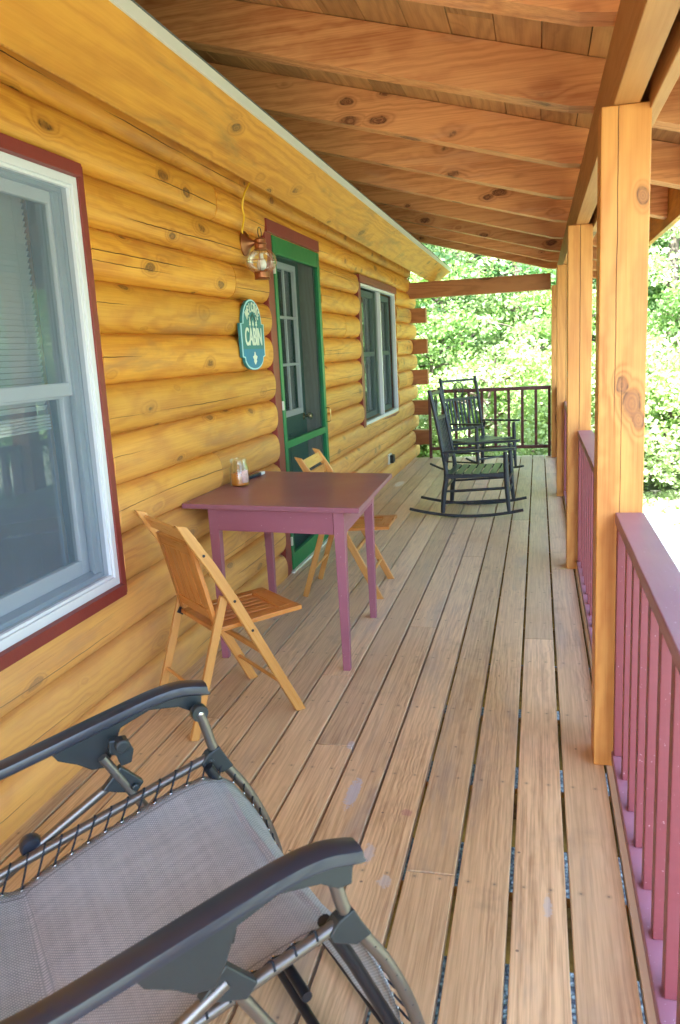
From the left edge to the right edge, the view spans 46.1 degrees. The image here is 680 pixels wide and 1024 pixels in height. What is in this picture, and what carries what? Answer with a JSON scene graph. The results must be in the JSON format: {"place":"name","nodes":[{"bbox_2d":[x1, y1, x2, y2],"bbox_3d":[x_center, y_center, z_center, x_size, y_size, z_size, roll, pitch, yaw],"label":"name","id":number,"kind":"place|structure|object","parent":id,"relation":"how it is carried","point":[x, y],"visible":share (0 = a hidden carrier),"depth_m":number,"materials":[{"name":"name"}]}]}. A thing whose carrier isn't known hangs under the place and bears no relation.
{"place":"outdoors","nodes":[
{"label":"outdoors","id":0,"kind":"place"},
{"bbox_2d":[416,253,679,548],"bbox_3d":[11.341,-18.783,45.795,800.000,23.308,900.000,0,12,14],"label":"ground","id":1,"kind":"structure","parent":0,"point":[673,517],"depth_m":11.56,"materials":[{"name":"white"}]},
{"bbox_2d":[0,0,450,844],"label":"log cabin","id":2,"kind":"object","parent":1,"relation":"on","point":[140,148],"visible":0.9,"depth_m":3.46,"materials":[{"name":"yellow wood"}]},
{"bbox_2d":[0,133,127,671],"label":"window","id":3,"kind":"structure","parent":2,"relation":"in","point":[49,186],"depth_m":3.01,"materials":[{"name":"red paint"}]},
{"bbox_2d":[241,182,249,233],"bbox_3d":[-0.529,-1.754,4.595,0.047,0.358,0.130,4,13,30],"label":"power cable","id":4,"kind":"object","parent":2,"relation":"attached to","point":[245,190],"visible":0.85,"depth_m":4.56,"materials":[{"name":"yellow plastic"}]},
{"bbox_2d":[237,299,264,369],"bbox_3d":[-0.518,-1.043,4.711,0.022,0.410,0.410,0,12,14],"label":"welcome sign","id":5,"kind":"object","parent":2,"relation":"attached to","point":[250,326],"visible":1,"depth_m":4.67,"materials":[{"name":"teal paint"}]},
{"bbox_2d":[240,227,276,279],"bbox_3d":[-0.463,-1.496,4.626,0.187,0.292,0.176,0,12,14],"label":"wall lantern","id":6,"kind":"object","parent":2,"relation":"attached to","point":[247,243],"depth_m":4.61,"materials":[{"name":"orange metal"}]},
{"bbox_2d":[276,256,312,547],"bbox_3d":[-0.389,-0.778,5.891,0.125,2.180,1.070,0,12,14],"label":"entry door","id":7,"kind":"structure","parent":2,"relation":"in","point":[287,270],"depth_m":6.11,"materials":[{"name":"green wood"}]},
{"bbox_2d":[271,235,330,569],"bbox_3d":[-0.242,-0.802,5.882,0.075,2.225,1.148,0,12,14],"label":"screen door","id":8,"kind":"structure","parent":2,"relation":"in","point":[282,248],"depth_m":5.84,"materials":[{"name":"green paint"}]},
{"bbox_2d":[0,455,656,1023],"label":"porch deck","id":9,"kind":"structure","parent":2,"relation":"attached to","point":[470,619],"depth_m":2.94,"materials":[{"name":"brown wood"}]},
{"bbox_2d":[0,680,424,1023],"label":"recliner","id":10,"kind":"object","parent":9,"relation":"on","point":[196,901],"visible":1,"depth_m":1.56,"materials":[{"name":"grey fabric"}]},
{"bbox_2d":[134,510,305,740],"bbox_3d":[-0.489,0.414,3.388,0.553,0.883,0.465,-10,13,-32],"label":"folding chair","id":11,"kind":"object","parent":9,"relation":"on","point":[184,554],"visible":0.99,"depth_m":3.29,"materials":[{"name":"brown wood"}]},
{"bbox_2d":[182,471,391,670],"bbox_3d":[-0.200,0.259,4.279,0.910,0.800,1.164,0,12,14],"label":"table","id":12,"kind":"object","parent":9,"relation":"on","point":[269,504],"visible":0.93,"depth_m":3.88,"materials":[{"name":"paint"}]},
{"bbox_2d":[231,470,248,485],"bbox_3d":[-0.545,-0.216,4.329,0.104,0.145,0.103,0,12,14],"label":"jar candle","id":13,"kind":"object","parent":12,"relation":"on","point":[239,478],"visible":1,"depth_m":4.30,"materials":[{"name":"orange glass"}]},
{"bbox_2d":[248,471,264,478],"bbox_3d":[-0.489,-0.212,4.610,0.025,0.018,0.221,1,12,20],"label":"candle lighter","id":14,"kind":"object","parent":12,"relation":"on","point":[254,475],"visible":0.8,"depth_m":4.61,"materials":[{"name":"black plastic"}]},
{"bbox_2d":[294,448,396,598],"bbox_3d":[0.060,0.058,5.029,0.553,0.883,0.465,0,12,12],"label":"folding chair","id":15,"kind":"object","parent":9,"relation":"on","point":[383,522],"visible":0.41,"depth_m":4.96,"materials":[{"name":"wood"}]},
{"bbox_2d":[409,387,526,516],"bbox_3d":[1.154,-0.557,7.194,0.996,1.116,0.648,0,12,16],"label":"rocking chair","id":16,"kind":"object","parent":9,"relation":"on","point":[448,449],"visible":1,"depth_m":7.06,"materials":[{"name":"black paint"}]},
{"bbox_2d":[430,375,523,473],"bbox_3d":[1.603,-1.042,9.505,0.648,1.116,0.996,-10,13,-31],"label":"rocking chair","id":17,"kind":"object","parent":9,"relation":"on","point":[476,426],"visible":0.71,"depth_m":9.60,"materials":[{"name":"black paint"}]},
{"bbox_2d":[428,385,550,457],"bbox_3d":[1.982,-1.190,10.662,1.598,0.920,0.085,0,12,14],"label":"end railing","id":18,"kind":"object","parent":9,"relation":"on","point":[508,390],"visible":0.79,"depth_m":10.56,"materials":[{"name":"brown wood"}]},
{"bbox_2d":[551,285,556,456],"bbox_3d":[2.783,-1.786,10.252,0.145,2.166,0.145,0,12,14],"label":"porch post","id":19,"kind":"object","parent":9,"relation":"on","point":[553,362],"visible":0.45,"depth_m":10.18,"materials":[{"name":"brown wood"}]},
{"bbox_2d":[556,264,566,495],"bbox_3d":[2.141,-1.228,7.626,0.145,2.166,0.145,0,12,14],"label":"porch post","id":20,"kind":"object","parent":9,"relation":"on","point":[561,334],"visible":0.51,"depth_m":7.54,"materials":[{"name":"brown wood"}]},
{"bbox_2d":[563,401,566,505],"bbox_3d":[1.898,-0.362,6.493,0.089,0.893,2.473,0,12,14],"label":"side railing","id":21,"kind":"object","parent":9,"relation":"on","point":[565,425],"visible":0.1,"depth_m":7.61,"materials":[{"name":"brown wood"}]},
{"bbox_2d":[566,223,592,568],"bbox_3d":[1.532,-0.699,5.134,0.145,2.166,0.145,0,12,14],"label":"porch post","id":22,"kind":"object","parent":9,"relation":"on","point":[579,294],"visible":0.76,"depth_m":5.01,"materials":[{"name":"brown wood"}]},
{"bbox_2d":[577,430,594,652],"bbox_3d":[1.293,0.163,4.019,0.089,0.893,2.433,0,12,14],"label":"side railing","id":23,"kind":"object","parent":9,"relation":"on","point":[585,499],"visible":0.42,"depth_m":4.52,"materials":[{"name":"wood"}]},
{"bbox_2d":[591,101,651,765],"bbox_3d":[0.932,-0.178,2.679,0.145,2.166,0.145,0,12,14],"label":"porch post","id":24,"kind":"object","parent":9,"relation":"on","point":[624,176],"visible":0.7,"depth_m":2.55,"materials":[{"name":"brown wood"}]},
{"bbox_2d":[611,513,679,1023],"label":"side railing","id":25,"kind":"object","parent":9,"relation":"on","point":[645,756],"visible":1,"depth_m":1.99,"materials":[{"name":"wood"}]},
{"bbox_2d":[354,274,398,427],"bbox_3d":[0.403,-1.729,8.735,0.135,1.510,2.105,0,12,14],"label":"window","id":26,"kind":"structure","parent":2,"relation":"in","point":[376,315],"depth_m":8.78,"materials":[{"name":"red paint"}]},
{"bbox_2d":[388,453,394,464],"bbox_3d":[0.588,-0.608,9.135,0.065,0.110,0.170,0,12,14],"label":"wall outlet","id":27,"kind":"object","parent":2,"relation":"attached to","point":[391,457],"depth_m":9.08,"materials":[{"name":"plastic"}]},
{"bbox_2d":[134,0,679,298],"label":"porch roof","id":28,"kind":"structure","parent":2,"relation":"attached to","point":[469,126],"depth_m":4.13,"materials":[{"name":"brown wood"}]},
{"bbox_2d":[413,368,474,457],"bbox_3d":[0.984,-1.331,13.303,2.552,2.508,3.098,0,12,14],"label":"shrub","id":29,"kind":"object","parent":1,"relation":"on","point":[423,419],"visible":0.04,"depth_m":12.99,"materials":[{"name":"green plant"}]},
{"bbox_2d":[417,248,485,370],"bbox_3d":[0.387,-5.145,19.686,6.264,8.223,6.637,-7,12,-18],"label":"beech tree","id":30,"kind":"object","parent":1,"relation":"on","point":[423,305],"depth_m":19.03,"materials":[{"name":"green plant"}]},
{"bbox_2d":[413,299,506,456],"bbox_3d":[1.853,-2.042,14.230,2.680,3.329,2.742,-9,13,-27],"label":"sapling tree","id":31,"kind":"object","parent":1,"relation":"on","point":[433,327],"visible":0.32,"depth_m":13.38,"materials":[{"name":"green plant"}]},
{"bbox_2d":[433,269,494,419],"bbox_3d":[2.740,-7.058,20.775,5.116,10.865,5.537,1,12,18],"label":"birch tree","id":32,"kind":"object","parent":1,"relation":"on","point":[442,343],"depth_m":21.31,"materials":[{"name":"green plant"}]},
{"bbox_2d":[407,243,535,447],"bbox_3d":[0.956,-4.062,15.189,4.973,7.160,4.984,3,13,29],"label":"maple tree","id":33,"kind":"object","parent":1,"relation":"on","point":[413,277],"visible":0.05,"depth_m":14.90,"materials":[{"name":"green plant"}]},
{"bbox_2d":[418,334,550,457],"bbox_3d":[2.413,-1.504,13.314,3.253,2.750,2.680,5,14,35],"label":"shrub","id":34,"kind":"object","parent":1,"relation":"on","point":[471,373],"visible":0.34,"depth_m":12.78,"materials":[{"name":"green plant"}]},
{"bbox_2d":[415,244,555,435],"bbox_3d":[2.805,-4.475,16.625,6.060,7.864,5.719,3,13,29],"label":"beech tree","id":35,"kind":"object","parent":1,"relation":"on","point":[527,269],"visible":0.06,"depth_m":15.25,"materials":[{"name":"green plant"}]},
{"bbox_2d":[298,517,679,1023],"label":"gravel bed","id":36,"kind":"object","parent":1,"relation":"on","point":[667,541],"visible":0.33,"depth_m":3.84,"materials":[{"name":"grey gravel"}]},
{"bbox_2d":[418,246,595,401],"bbox_3d":[3.549,-4.862,15.298,4.093,8.512,4.430,0,12,12],"label":"birch tree","id":37,"kind":"object","parent":1,"relation":"on","point":[491,352],"visible":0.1,"depth_m":14.97,"materials":[{"name":"green plant"}]},
{"bbox_2d":[458,280,595,456],"bbox_3d":[3.309,-2.267,14.227,2.887,3.731,2.821,-2,11,5],"label":"sapling tree","id":38,"kind":"object","parent":1,"relation":"on","point":[533,326],"visible":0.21,"depth_m":13.52,"materials":[{"name":"green plant"}]},
{"bbox_2d":[418,242,679,384],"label":"woods","id":39,"kind":"object","parent":1,"relation":"on","point":[464,308],"depth_m":27.33,"materials":[{"name":"plant"}]},
{"bbox_2d":[436,257,662,400],"bbox_3d":[5.655,-6.610,21.152,6.479,9.672,6.465,2,12,24],"label":"maple tree","id":40,"kind":"object","parent":1,"relation":"on","point":[504,308],"depth_m":21.33,"materials":[{"name":"green plant"}]},
{"bbox_2d":[465,230,679,411],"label":"maple tree","id":41,"kind":"object","parent":1,"relation":"on","point":[653,304],"depth_m":16.37,"materials":[{"name":"green plant"}]},
{"bbox_2d":[479,345,668,467],"bbox_3d":[3.618,-1.387,12.804,3.098,2.649,2.552,-10,13,-33],"label":"shrub","id":42,"kind":"object","parent":1,"relation":"on","point":[529,399],"visible":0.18,"depth_m":12.33,"materials":[{"name":"green plant"}]},
{"bbox_2d":[504,288,679,455],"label":"sapling tree","id":43,"kind":"object","parent":1,"relation":"on","point":[593,319],"visible":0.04,"depth_m":14.30,"materials":[{"name":"green plant"}]},
{"bbox_2d":[591,346,679,492],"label":"shrub","id":44,"kind":"object","parent":1,"relation":"on","point":[668,459],"visible":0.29,"depth_m":12.67,"materials":[{"name":"green plant"}]},
{"bbox_2d":[592,327,679,479],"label":"shrub","id":45,"kind":"object","parent":1,"relation":"on","point":[661,339],"visible":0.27,"depth_m":12.98,"materials":[{"name":"green plant"}]},
{"bbox_2d":[592,231,679,434],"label":"beech tree","id":46,"kind":"object","parent":1,"relation":"on","point":[650,294],"visible":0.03,"depth_m":16.71,"materials":[{"name":"green plant"}]},
{"bbox_2d":[593,220,679,435],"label":"birch tree","id":47,"kind":"object","parent":1,"relation":"on","point":[672,276],"visible":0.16,"depth_m":14.72,"materials":[{"name":"green plant"}]},
{"bbox_2d":[643,489,679,555],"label":"ground cover","id":48,"kind":"object","parent":1,"relation":"on","point":[662,496],"visible":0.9,"depth_m":12.49,"materials":[{"name":"green plant"}]},
{"bbox_2d":[646,285,679,430],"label":"sapling tree","id":49,"kind":"object","parent":1,"relation":"on","point":[674,319],"visible":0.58,"depth_m":14.44,"materials":[{"name":"green plant"}]},
{"bbox_2d":[660,384,679,428],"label":"shrub","id":50,"kind":"object","parent":1,"relation":"on","point":[673,404],"visible":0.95,"depth_m":12.34,"materials":[{"name":"green plant"}]}
]}

